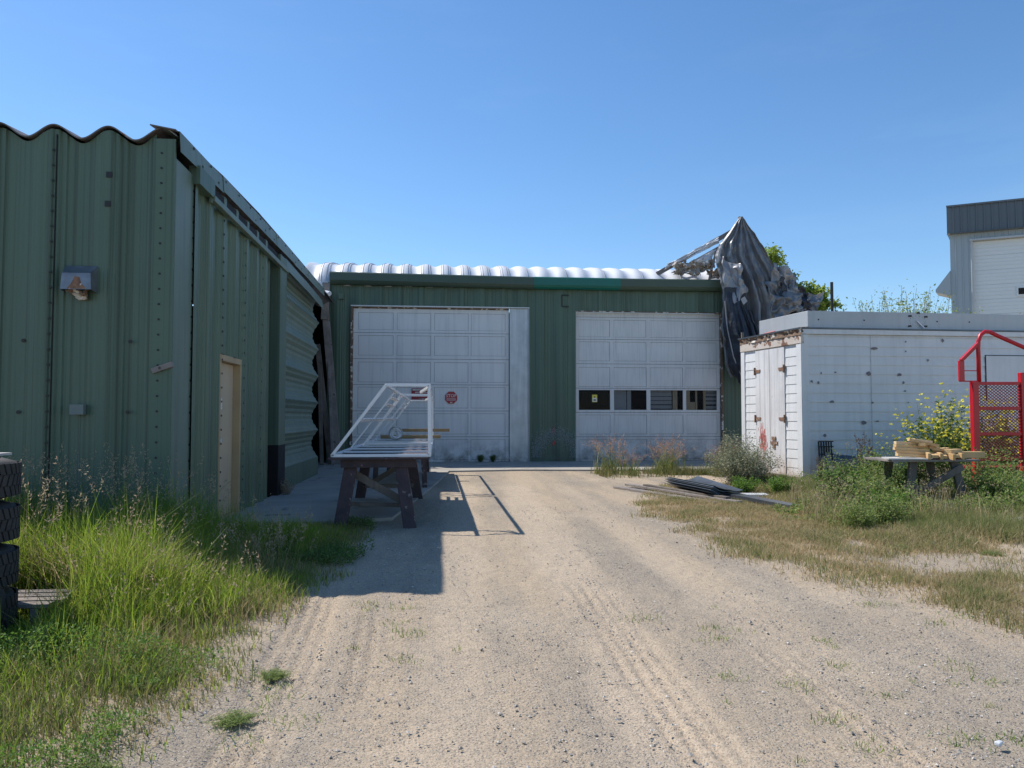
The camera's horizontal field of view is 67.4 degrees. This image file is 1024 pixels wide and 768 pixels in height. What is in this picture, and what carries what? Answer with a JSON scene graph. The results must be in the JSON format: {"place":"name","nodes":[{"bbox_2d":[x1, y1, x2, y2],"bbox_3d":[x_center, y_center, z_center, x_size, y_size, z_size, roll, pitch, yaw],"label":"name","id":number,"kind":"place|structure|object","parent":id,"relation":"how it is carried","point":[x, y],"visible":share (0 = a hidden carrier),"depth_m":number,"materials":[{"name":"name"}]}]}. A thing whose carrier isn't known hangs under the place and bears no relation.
{"place":"outdoors","nodes":[
{"label":"outdoors","id":0,"kind":"place"},
{"bbox_2d":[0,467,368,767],"bbox_3d":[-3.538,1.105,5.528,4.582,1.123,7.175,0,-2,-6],"label":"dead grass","id":1,"kind":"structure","parent":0,"point":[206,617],"depth_m":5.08,"materials":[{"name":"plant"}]},
{"bbox_2d":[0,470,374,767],"bbox_3d":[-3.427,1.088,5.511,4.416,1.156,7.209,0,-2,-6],"label":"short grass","id":2,"kind":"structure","parent":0,"point":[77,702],"depth_m":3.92,"materials":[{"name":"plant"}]},
{"bbox_2d":[0,460,1023,767],"bbox_3d":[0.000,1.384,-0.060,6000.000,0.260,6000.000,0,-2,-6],"label":"ground","id":3,"kind":"structure","parent":0,"point":[448,506],"depth_m":4.39,"materials":[{"name":"gravel"}]},
{"bbox_2d":[0,586,5,616],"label":"tyre","id":4,"kind":"object","parent":3,"relation":"on","point":[2,595],"visible":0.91,"depth_m":4.65,"materials":[{"name":"rubber"}]},
{"bbox_2d":[0,586,17,631],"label":"tyre","id":5,"kind":"object","parent":3,"relation":"on","point":[11,592],"visible":0.87,"depth_m":4.74,"materials":[{"name":"rubber"}]},
{"bbox_2d":[0,543,19,587],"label":"tyre","id":6,"kind":"object","parent":5,"relation":"on","point":[9,563],"visible":0.99,"depth_m":4.73,"materials":[{"name":"rubber"}]},
{"bbox_2d":[0,500,20,542],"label":"tyre","id":7,"kind":"object","parent":6,"relation":"on","point":[9,520],"visible":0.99,"depth_m":4.73,"materials":[{"name":"rubber"}]},
{"bbox_2d":[0,457,21,498],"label":"tyre","id":8,"kind":"object","parent":7,"relation":"on","point":[10,476],"visible":1,"depth_m":4.73,"materials":[{"name":"rubber"}]},
{"bbox_2d":[18,589,77,622],"bbox_3d":[-3.189,1.465,5.084,0.500,0.115,0.460,0,-2,-6],"label":"wood pallet piece","id":9,"kind":"object","parent":3,"relation":"on","point":[23,601],"visible":0.27,"depth_m":5.00,"materials":[{"name":"wood"}]},
{"bbox_2d":[61,750,126,767],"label":"weed bush","id":10,"kind":"object","parent":3,"relation":"on","point":[89,764],"visible":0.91,"depth_m":3.04,"materials":[{"name":"green plant"}]},
{"bbox_2d":[0,621,229,767],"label":"verge weeds","id":11,"kind":"object","parent":3,"relation":"on","point":[63,747],"visible":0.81,"depth_m":3.89,"materials":[{"name":"green plant"}]},
{"bbox_2d":[123,666,181,689],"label":"weed bush","id":12,"kind":"object","parent":3,"relation":"on","point":[150,679],"visible":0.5,"depth_m":3.88,"materials":[{"name":"green plant"}]},
{"bbox_2d":[0,122,334,524],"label":"metal building","id":13,"kind":"structure","parent":3,"relation":"on","point":[121,253],"depth_m":7.65,"materials":[{"name":"green paint"}]},
{"bbox_2d":[217,354,241,518],"bbox_3d":[-3.672,0.688,9.754,0.185,2.070,1.025,0,-2,-6],"label":"entry door","id":14,"kind":"structure","parent":13,"relation":"in","point":[231,368],"depth_m":10.07,"materials":[{"name":"beige paint"}]},
{"bbox_2d":[0,449,370,767],"bbox_3d":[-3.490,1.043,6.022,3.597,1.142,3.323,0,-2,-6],"label":"grass stems","id":15,"kind":"object","parent":3,"relation":"on","point":[61,510],"visible":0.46,"depth_m":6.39,"materials":[{"name":"plant"}]},
{"bbox_2d":[3,441,318,612],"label":"grass seed heads","id":16,"kind":"object","parent":15,"relation":"attached to","point":[194,510],"depth_m":6.35,"materials":[{"name":"plant"}]},
{"bbox_2d":[195,707,262,728],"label":"weed bush","id":17,"kind":"object","parent":3,"relation":"on","point":[231,719],"visible":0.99,"depth_m":3.54,"materials":[{"name":"green plant"}]},
{"bbox_2d":[251,666,291,682],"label":"weed bush","id":18,"kind":"object","parent":3,"relation":"on","point":[273,674],"visible":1,"depth_m":4.07,"materials":[{"name":"green plant"}]},
{"bbox_2d":[233,514,376,565],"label":"shaded weeds","id":19,"kind":"object","parent":3,"relation":"on","point":[341,550],"visible":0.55,"depth_m":7.11,"materials":[{"name":"green plant"}]},
{"bbox_2d":[225,460,736,523],"bbox_3d":[0.960,2.025,15.712,12.800,0.155,12.530,0,-2,-6],"label":"concrete apron","id":20,"kind":"object","parent":3,"relation":"on","point":[320,490],"visible":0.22,"depth_m":13.65,"materials":[{"name":"concrete"}]},
{"bbox_2d":[281,478,294,494],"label":"weed","id":21,"kind":"object","parent":20,"relation":"on","point":[285,490],"visible":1,"depth_m":12.59,"materials":[{"name":"green plant"}]},
{"bbox_2d":[317,364,323,464],"bbox_3d":[-5.130,0.792,20.582,0.105,2.713,0.688,1,-3,-22],"label":"leaning board","id":22,"kind":"object","parent":20,"relation":"on","point":[321,452],"visible":1,"depth_m":20.55,"materials":[{"name":"grey wood"}]},
{"bbox_2d":[316,344,330,464],"bbox_3d":[-5.080,0.524,20.749,0.789,3.273,0.127,-2,-3,42],"label":"leaning board","id":23,"kind":"object","parent":20,"relation":"on","point":[325,415],"visible":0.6,"depth_m":20.68,"materials":[{"name":"grey wood"}]},
{"bbox_2d":[327,361,333,464],"bbox_3d":[-4.876,0.720,20.660,0.076,2.865,0.988,1,-3,-22],"label":"leaning board","id":24,"kind":"object","parent":20,"relation":"on","point":[330,410],"visible":1,"depth_m":20.65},
{"bbox_2d":[322,313,340,463],"bbox_3d":[-4.965,-0.087,21.089,0.721,4.521,0.150,-1,-3,29],"label":"leaning board","id":25,"kind":"object","parent":20,"relation":"on","point":[328,351],"visible":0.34,"depth_m":21.07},
{"bbox_2d":[328,447,429,528],"bbox_3d":[-1.732,1.371,10.649,1.194,0.868,3.367,0,-2,-6],"label":"horse","id":26,"kind":"object","parent":20,"relation":"on","point":[404,469],"visible":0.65,"depth_m":9.17,"materials":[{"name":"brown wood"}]},
{"bbox_2d":[331,384,432,456],"bbox_3d":[-1.759,0.520,11.185,1.185,0.875,4.105,0,-2,-6],"label":"steel rack","id":27,"kind":"object","parent":26,"relation":"on","point":[429,445],"visible":1,"depth_m":10.10,"materials":[{"name":"metal"}]},
{"bbox_2d":[373,440,428,487],"bbox_3d":[-2.217,1.578,15.856,1.100,0.825,4.300,0,-2,-6],"label":"saw horse","id":28,"kind":"object","parent":20,"relation":"on","point":[425,466],"visible":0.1,"depth_m":13.83},
{"bbox_2d":[389,426,402,439],"bbox_3d":[-2.304,0.974,15.220,0.283,0.283,0.104,0,-2,-6],"label":"wire coil","id":29,"kind":"object","parent":28,"relation":"on","point":[398,436],"visible":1,"depth_m":15.21,"materials":[{"name":"metal"}]},
{"bbox_2d":[366,395,433,442],"bbox_3d":[-2.194,0.711,15.604,1.185,0.875,4.315,0,-2,-6],"label":"steel rack","id":30,"kind":"object","parent":28,"relation":"on","point":[390,419],"visible":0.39,"depth_m":15.52,"materials":[{"name":"metal"}]},
{"bbox_2d":[380,435,440,438],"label":"timber board","id":31,"kind":"object","parent":30,"relation":"on","point":[407,436],"visible":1,"depth_m":15.94,"materials":[{"name":"wood"}]},
{"bbox_2d":[395,429,449,431],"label":"timber board","id":32,"kind":"object","parent":30,"relation":"on","point":[425,430],"visible":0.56,"depth_m":17.46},
{"bbox_2d":[583,433,637,474],"bbox_3d":[2.309,1.593,17.688,1.288,0.949,1.161,0,-2,-6],"label":"grass clump","id":33,"kind":"object","parent":3,"relation":"on","point":[611,463],"visible":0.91,"depth_m":17.58,"materials":[{"name":"plant"}]},
{"bbox_2d":[207,595,1023,764],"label":"gravel sprigs","id":34,"kind":"object","parent":3,"relation":"on","point":[872,738],"visible":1,"depth_m":3.94,"materials":[{"name":"plant"}]},
{"bbox_2d":[616,452,646,475],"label":"grass clump","id":35,"kind":"object","parent":3,"relation":"on","point":[631,468],"visible":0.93,"depth_m":17.17,"materials":[{"name":"plant"}]},
{"bbox_2d":[613,486,714,501],"bbox_3d":[2.506,1.834,12.764,0.160,0.035,2.894,1,-3,-24],"label":"ground board","id":36,"kind":"object","parent":3,"relation":"on","point":[630,489],"visible":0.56,"depth_m":13.36,"materials":[{"name":"wood"}]},
{"bbox_2d":[648,441,685,474],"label":"grass clump","id":37,"kind":"object","parent":3,"relation":"on","point":[665,464],"visible":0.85,"depth_m":17.62,"materials":[{"name":"plant"}]},
{"bbox_2d":[641,434,697,470],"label":"grass clump","id":38,"kind":"object","parent":3,"relation":"on","point":[665,443],"visible":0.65,"depth_m":18.04,"materials":[{"name":"plant"}]},
{"bbox_2d":[625,483,742,502],"bbox_3d":[2.753,1.806,12.815,0.120,0.035,3.228,1,-3,-22],"label":"ground board","id":39,"kind":"object","parent":3,"relation":"on","point":[658,489],"visible":0.81,"depth_m":12.64,"materials":[{"name":"wood"}]},
{"bbox_2d":[643,484,730,498],"bbox_3d":[2.837,1.772,12.724,0.100,0.035,2.390,1,-3,-21],"label":"ground board","id":40,"kind":"object","parent":39,"relation":"on","point":[689,491],"visible":0.98,"depth_m":12.54,"materials":[{"name":"grey wood"}]},
{"bbox_2d":[663,476,741,495],"bbox_3d":[3.151,1.688,12.666,0.578,0.234,1.803,1,-3,-15],"label":"sheet metal stack","id":41,"kind":"object","parent":40,"relation":"on","point":[701,484],"visible":0.92,"depth_m":12.51,"materials":[{"name":"metal"}]},
{"bbox_2d":[699,428,784,484],"bbox_3d":[4.331,1.398,14.333,1.459,1.145,1.489,1,-3,-23],"label":"tumbleweed bush","id":42,"kind":"object","parent":3,"relation":"on","point":[745,465],"visible":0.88,"depth_m":14.22,"materials":[{"name":"plant"}]},
{"bbox_2d":[730,475,762,492],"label":"weed bush","id":43,"kind":"object","parent":3,"relation":"on","point":[740,483],"visible":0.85,"depth_m":12.94,"materials":[{"name":"green plant"}]},
{"bbox_2d":[725,492,798,508],"bbox_3d":[3.490,1.728,11.860,0.227,0.135,2.477,1,-3,-23],"label":"metal channel","id":44,"kind":"object","parent":3,"relation":"on","point":[755,499],"visible":0.43,"depth_m":11.37,"materials":[{"name":"metal"}]},
{"bbox_2d":[761,474,797,493],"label":"weed bush","id":45,"kind":"object","parent":3,"relation":"on","point":[775,484],"visible":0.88,"depth_m":12.84,"materials":[{"name":"green plant"}]},
{"bbox_2d":[765,242,800,278],"bbox_3d":[10.068,-1.472,30.110,2.867,8.166,1.999,0,-2,3],"label":"leafy tree","id":46,"kind":"object","parent":3,"relation":"on","point":[772,253],"visible":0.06,"depth_m":30.09,"materials":[{"name":"green plant"}]},
{"bbox_2d":[796,277,846,310],"bbox_3d":[11.578,-0.775,30.100,3.162,6.774,2.462,0,-2,7],"label":"leafy tree","id":47,"kind":"object","parent":3,"relation":"on","point":[825,301],"visible":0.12,"depth_m":29.49,"materials":[{"name":"green plant"}]},
{"bbox_2d":[628,471,1023,638],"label":"dry grass","id":48,"kind":"structure","parent":3,"relation":"on","point":[761,518],"depth_m":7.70,"materials":[{"name":"plant"}]},
{"bbox_2d":[830,282,833,310],"bbox_3d":[10.539,-0.485,25.197,0.092,5.750,0.092,1,-3,-28],"label":"utility post","id":49,"kind":"object","parent":3,"relation":"on","point":[831,297],"visible":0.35,"depth_m":25.26,"materials":[{"name":"metal"}]},
{"bbox_2d":[810,461,858,504],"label":"weed bush","id":50,"kind":"object","parent":3,"relation":"on","point":[832,475],"visible":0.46,"depth_m":10.69,"materials":[{"name":"green plant"}]},
{"bbox_2d":[818,441,858,471],"bbox_3d":[6.211,1.515,14.439,0.902,0.877,0.543,0,-2,-6],"label":"broken crate","id":51,"kind":"object","parent":3,"relation":"on","point":[824,455],"visible":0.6,"depth_m":14.64,"materials":[{"name":"black paint"}]},
{"bbox_2d":[815,466,879,497],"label":"weed bush","id":52,"kind":"object","parent":3,"relation":"on","point":[863,476],"visible":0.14,"depth_m":11.30,"materials":[{"name":"green plant"}]},
{"bbox_2d":[821,499,881,529],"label":"weed bush","id":53,"kind":"object","parent":3,"relation":"on","point":[853,518],"visible":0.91,"depth_m":8.85,"materials":[{"name":"green plant"}]},
{"bbox_2d":[836,460,869,481],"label":"weed bush","id":54,"kind":"object","parent":3,"relation":"on","point":[847,467],"visible":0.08,"depth_m":12.10,"materials":[{"name":"green plant"}]},
{"bbox_2d":[854,432,873,480],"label":"dock plant","id":55,"kind":"object","parent":3,"relation":"on","point":[861,454],"visible":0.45,"depth_m":12.47,"materials":[{"name":"plant"}]},
{"bbox_2d":[862,474,898,499],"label":"weed bush","id":56,"kind":"object","parent":3,"relation":"on","point":[887,483],"visible":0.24,"depth_m":10.45,"materials":[{"name":"green plant"}]},
{"bbox_2d":[738,326,1023,480],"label":"white shed","id":57,"kind":"structure","parent":3,"relation":"on","point":[804,390],"depth_m":15.05,"materials":[{"name":"paint"}]},
{"bbox_2d":[754,349,770,472],"bbox_3d":[5.244,0.565,16.046,0.076,2.540,0.551,1,-3,-18],"label":"plank door","id":58,"kind":"structure","parent":57,"relation":"in","point":[761,372],"depth_m":16.02,"materials":[{"name":"wood"}]},
{"bbox_2d":[769,347,786,474],"bbox_3d":[5.363,0.541,15.496,0.081,2.540,0.549,1,-3,-14],"label":"plank door","id":59,"kind":"structure","parent":57,"relation":"in","point":[777,376],"depth_m":15.47,"materials":[{"name":"wood"}]},
{"bbox_2d":[759,311,1023,333],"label":"roof","id":60,"kind":"object","parent":57,"relation":"on","point":[850,319],"visible":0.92,"depth_m":15.23,"materials":[{"name":"white paint"}]},
{"bbox_2d":[853,492,916,526],"bbox_3d":[4.454,1.512,9.198,0.682,0.430,0.684,-2,-3,36],"label":"weed bush","id":61,"kind":"object","parent":3,"relation":"on","point":[894,509],"visible":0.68,"depth_m":9.13,"materials":[{"name":"green plant"}]},
{"bbox_2d":[858,487,913,509],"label":"weed bush","id":62,"kind":"object","parent":3,"relation":"on","point":[885,493],"visible":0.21,"depth_m":9.84,"materials":[{"name":"green plant"}]},
{"bbox_2d":[879,462,907,488],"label":"weed bush","id":63,"kind":"object","parent":3,"relation":"on","point":[904,467],"visible":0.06,"depth_m":11.77,"materials":[{"name":"green plant"}]},
{"bbox_2d":[773,436,1023,527],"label":"yard weeds","id":64,"kind":"object","parent":3,"relation":"on","point":[984,472],"visible":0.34,"depth_m":10.38,"materials":[{"name":"green plant"}]},
{"bbox_2d":[785,462,1023,524],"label":"dry stalks","id":65,"kind":"object","parent":3,"relation":"on","point":[847,495],"visible":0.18,"depth_m":9.49,"materials":[{"name":"plant"}]},
{"bbox_2d":[777,460,1023,514],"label":"stalk seed heads","id":66,"kind":"object","parent":65,"relation":"attached to","point":[904,482],"visible":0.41,"depth_m":9.88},
{"bbox_2d":[896,467,932,497],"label":"weed bush","id":67,"kind":"object","parent":3,"relation":"on","point":[924,476],"visible":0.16,"depth_m":10.88,"materials":[{"name":"green plant"}]},
{"bbox_2d":[902,450,939,476],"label":"weed bush","id":68,"kind":"object","parent":3,"relation":"on","point":[922,466],"visible":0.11,"depth_m":12.69,"materials":[{"name":"green plant"}]},
{"bbox_2d":[863,457,979,503],"bbox_3d":[5.769,1.408,10.866,1.320,0.751,0.800,0,-2,-6],"label":"lumber bench","id":69,"kind":"object","parent":3,"relation":"on","point":[956,470],"visible":0.52,"depth_m":10.57,"materials":[{"name":"grey wood"}]},
{"bbox_2d":[895,453,925,457],"bbox_3d":[5.604,1.000,10.717,0.461,0.065,0.090,0,-2,4],"label":"lumber offcut","id":70,"kind":"object","parent":69,"relation":"on","point":[910,455],"visible":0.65,"depth_m":10.68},
{"bbox_2d":[931,452,938,457],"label":"lumber offcut","id":71,"kind":"object","parent":69,"relation":"on","point":[934,455],"visible":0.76,"depth_m":10.51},
{"bbox_2d":[895,450,931,454],"bbox_3d":[5.620,0.960,10.750,0.461,0.065,0.090,0,-3,10],"label":"lumber offcut","id":72,"kind":"object","parent":71,"relation":"on","point":[909,452],"visible":0.78,"depth_m":10.72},
{"bbox_2d":[893,447,929,451],"bbox_3d":[5.603,0.921,10.780,0.461,0.065,0.090,0,-3,7],"label":"lumber offcut","id":73,"kind":"object","parent":72,"relation":"on","point":[911,449],"visible":1,"depth_m":10.74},
{"bbox_2d":[893,444,928,448],"bbox_3d":[5.623,0.881,10.814,0.461,0.065,0.090,0,-2,2],"label":"lumber offcut","id":74,"kind":"object","parent":73,"relation":"on","point":[909,446],"visible":1,"depth_m":10.77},
{"bbox_2d":[960,451,984,457],"bbox_3d":[6.441,0.994,10.799,0.340,0.085,0.140,0,-2,1],"label":"lumber offcut","id":75,"kind":"object","parent":69,"relation":"on","point":[973,454],"visible":0.66,"depth_m":10.73,"materials":[{"name":"wood"}]},
{"bbox_2d":[874,382,990,475],"bbox_3d":[7.417,0.938,13.481,1.746,1.933,1.729,2,-3,-34],"label":"mustard plant","id":76,"kind":"object","parent":3,"relation":"on","point":[956,443],"visible":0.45,"depth_m":13.27,"materials":[{"name":"green plant"}]},
{"bbox_2d":[916,404,997,465],"bbox_3d":[7.949,1.138,13.832,1.392,1.556,1.405,-2,-3,35],"label":"mustard plant","id":77,"kind":"object","parent":3,"relation":"on","point":[941,431],"visible":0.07,"depth_m":13.82,"materials":[{"name":"green plant"}]},
{"bbox_2d":[938,477,980,495],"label":"weed bush","id":78,"kind":"object","parent":3,"relation":"on","point":[953,486],"visible":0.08,"depth_m":11.28,"materials":[{"name":"green plant"}]},
{"bbox_2d":[951,494,995,510],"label":"weed bush","id":79,"kind":"object","parent":3,"relation":"on","point":[966,499],"visible":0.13,"depth_m":9.85,"materials":[{"name":"green plant"}]},
{"bbox_2d":[936,198,1023,314],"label":"metal warehouse","id":80,"kind":"structure","parent":3,"relation":"on","point":[985,274],"depth_m":34.36,"materials":[{"name":"metal"}]},
{"bbox_2d":[969,235,1023,314],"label":"overhead door","id":81,"kind":"structure","parent":80,"relation":"in","point":[996,263],"depth_m":34.22,"materials":[{"name":"metal"}]},
{"bbox_2d":[958,330,1023,487],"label":"lift platform","id":82,"kind":"structure","parent":3,"relation":"on","point":[975,416],"depth_m":12.02,"materials":[{"name":"red paint"}]},
{"bbox_2d":[969,471,1013,501],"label":"weed bush","id":83,"kind":"object","parent":3,"relation":"on","point":[988,487],"visible":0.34,"depth_m":10.32,"materials":[{"name":"green plant"}]},
{"bbox_2d":[963,396,1021,475],"bbox_3d":[8.544,0.990,13.585,1.641,1.835,1.657,1,-3,-30],"label":"mustard plant","id":84,"kind":"object","parent":3,"relation":"on","point":[1004,462],"visible":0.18,"depth_m":13.53,"materials":[{"name":"green plant"}]},
{"bbox_2d":[978,550,1006,556],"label":"weed bush","id":85,"kind":"object","parent":3,"relation":"on","point":[985,552],"visible":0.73,"depth_m":7.41,"materials":[{"name":"green plant"}]},
{"bbox_2d":[995,479,1023,497],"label":"weed bush","id":86,"kind":"object","parent":3,"relation":"on","point":[1014,487],"visible":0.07,"depth_m":10.83,"materials":[{"name":"green plant"}]},
{"bbox_2d":[1001,482,1023,504],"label":"weed bush","id":87,"kind":"object","parent":3,"relation":"on","point":[1022,491],"visible":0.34,"depth_m":10.11,"materials":[{"name":"green plant"}]},
{"bbox_2d":[0,0,1023,313],"label":"sky","id":88,"kind":"structure","parent":0,"point":[618,134],"materials":[{"name":"blue"}]},
{"bbox_2d":[306,262,741,462],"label":"garage building","id":89,"kind":"structure","parent":0,"point":[524,364],"depth_m":22.11,"materials":[{"name":"green paint"}]},
{"bbox_2d":[321,282,329,319],"bbox_3d":[-5.154,-2.294,21.216,0.230,1.026,0.060,0,-2,-6],"label":"short board","id":90,"kind":"object","parent":89,"relation":"attached to","point":[325,311],"visible":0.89,"depth_m":21.18,"materials":[{"name":"wood"}]},
{"bbox_2d":[411,388,431,399],"bbox_3d":[-2.563,0.307,21.810,0.575,0.365,0.015,0,-2,-6],"label":"warning sign","id":91,"kind":"object","parent":89,"relation":"attached to","point":[416,390],"visible":0.59,"depth_m":21.80,"materials":[{"name":"white paint"}]},
{"bbox_2d":[350,305,528,461],"bbox_3d":[-2.026,0.016,21.849,5.060,4.460,0.195,0,-2,-6],"label":"overhead door","id":92,"kind":"structure","parent":89,"relation":"in","point":[461,350],"depth_m":21.89,"materials":[{"name":"white paint"}]},
{"bbox_2d":[445,392,456,403],"bbox_3d":[-1.733,0.388,21.889,0.342,0.342,0.015,0,-2,-6],"label":"stop sign","id":93,"kind":"object","parent":92,"relation":"attached to","point":[450,397],"visible":1,"depth_m":21.88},
{"bbox_2d":[575,311,723,460],"bbox_3d":[4.019,0.079,22.446,4.410,4.385,0.185,0,-2,-6],"label":"overhead door","id":94,"kind":"structure","parent":89,"relation":"in","point":[637,350],"depth_m":22.49,"materials":[{"name":"paint"}]},
{"bbox_2d":[656,216,740,278],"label":"collapsed rafters","id":95,"kind":"object","parent":89,"relation":"on","point":[696,267],"visible":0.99,"depth_m":22.76,"materials":[{"name":"grey wood"}]},
{"bbox_2d":[715,216,823,384],"bbox_3d":[7.598,-2.368,22.072,3.269,5.105,0.953,0,-2,-6],"label":"tarpaulin","id":96,"kind":"object","parent":95,"relation":"hanging from","point":[757,285],"visible":0.73,"depth_m":22.05,"materials":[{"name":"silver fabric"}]},
{"bbox_2d":[590,462,727,478],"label":"apron grass","id":97,"kind":"structure","parent":0,"point":[685,471],"depth_m":17.16,"materials":[{"name":"plant"}]},
{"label":"terrain","id":98,"kind":"structure","parent":0,"visible":0},
{"bbox_2d":[846,288,918,312],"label":"leggy shrub","id":99,"kind":"object","parent":98,"relation":"on","point":[883,306],"visible":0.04,"depth_m":26.84,"materials":[{"name":"green plant"}]},
{"bbox_2d":[862,279,974,313],"bbox_3d":[13.861,-2.004,27.104,4.352,3.470,3.638,-2,-3,37],"label":"leggy shrub","id":100,"kind":"object","parent":98,"relation":"on","point":[914,303],"visible":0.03,"depth_m":27.05,"materials":[{"name":"green plant"}]},
{"bbox_2d":[895,287,982,313],"bbox_3d":[14.871,-1.873,27.057,3.358,3.203,4.017,0,-3,-11],"label":"leggy shrub","id":101,"kind":"object","parent":98,"relation":"on","point":[934,304],"visible":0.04,"depth_m":26.74,"materials":[{"name":"green plant"}]},
{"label":"lumber offcut","id":102,"kind":"object","parent":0,"visible":0},
{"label":"lumber offcut","id":103,"kind":"object","parent":102,"relation":"on","visible":0},
{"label":"lumber offcut","id":104,"kind":"object","parent":103,"relation":"on","visible":0},
{"bbox_2d":[907,438,939,446],"bbox_3d":[5.762,0.822,10.760,0.398,0.124,0.090,0,-3,9],"label":"lumber offcut","id":105,"kind":"object","parent":104,"relation":"on","point":[926,443],"visible":0.99,"depth_m":10.72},
{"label":"lumber offcut","id":106,"kind":"object","parent":104,"relation":"on","visible":0},
{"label":"lumber offcut","id":107,"kind":"object","parent":106,"relation":"on","visible":0},
{"bbox_2d":[894,441,929,445],"bbox_3d":[5.649,0.842,10.849,0.461,0.065,0.090,0,-2,5],"label":"lumber offcut","id":108,"kind":"object","parent":107,"relation":"on","point":[906,443],"visible":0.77,"depth_m":10.81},
{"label":"lumber offcut","id":109,"kind":"object","parent":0,"visible":0},
{"bbox_2d":[944,449,961,454],"bbox_3d":[6.166,0.946,10.734,0.340,0.070,0.100,2,-3,-37],"label":"lumber offcut","id":110,"kind":"object","parent":109,"relation":"on","point":[951,451],"visible":0.86,"depth_m":10.65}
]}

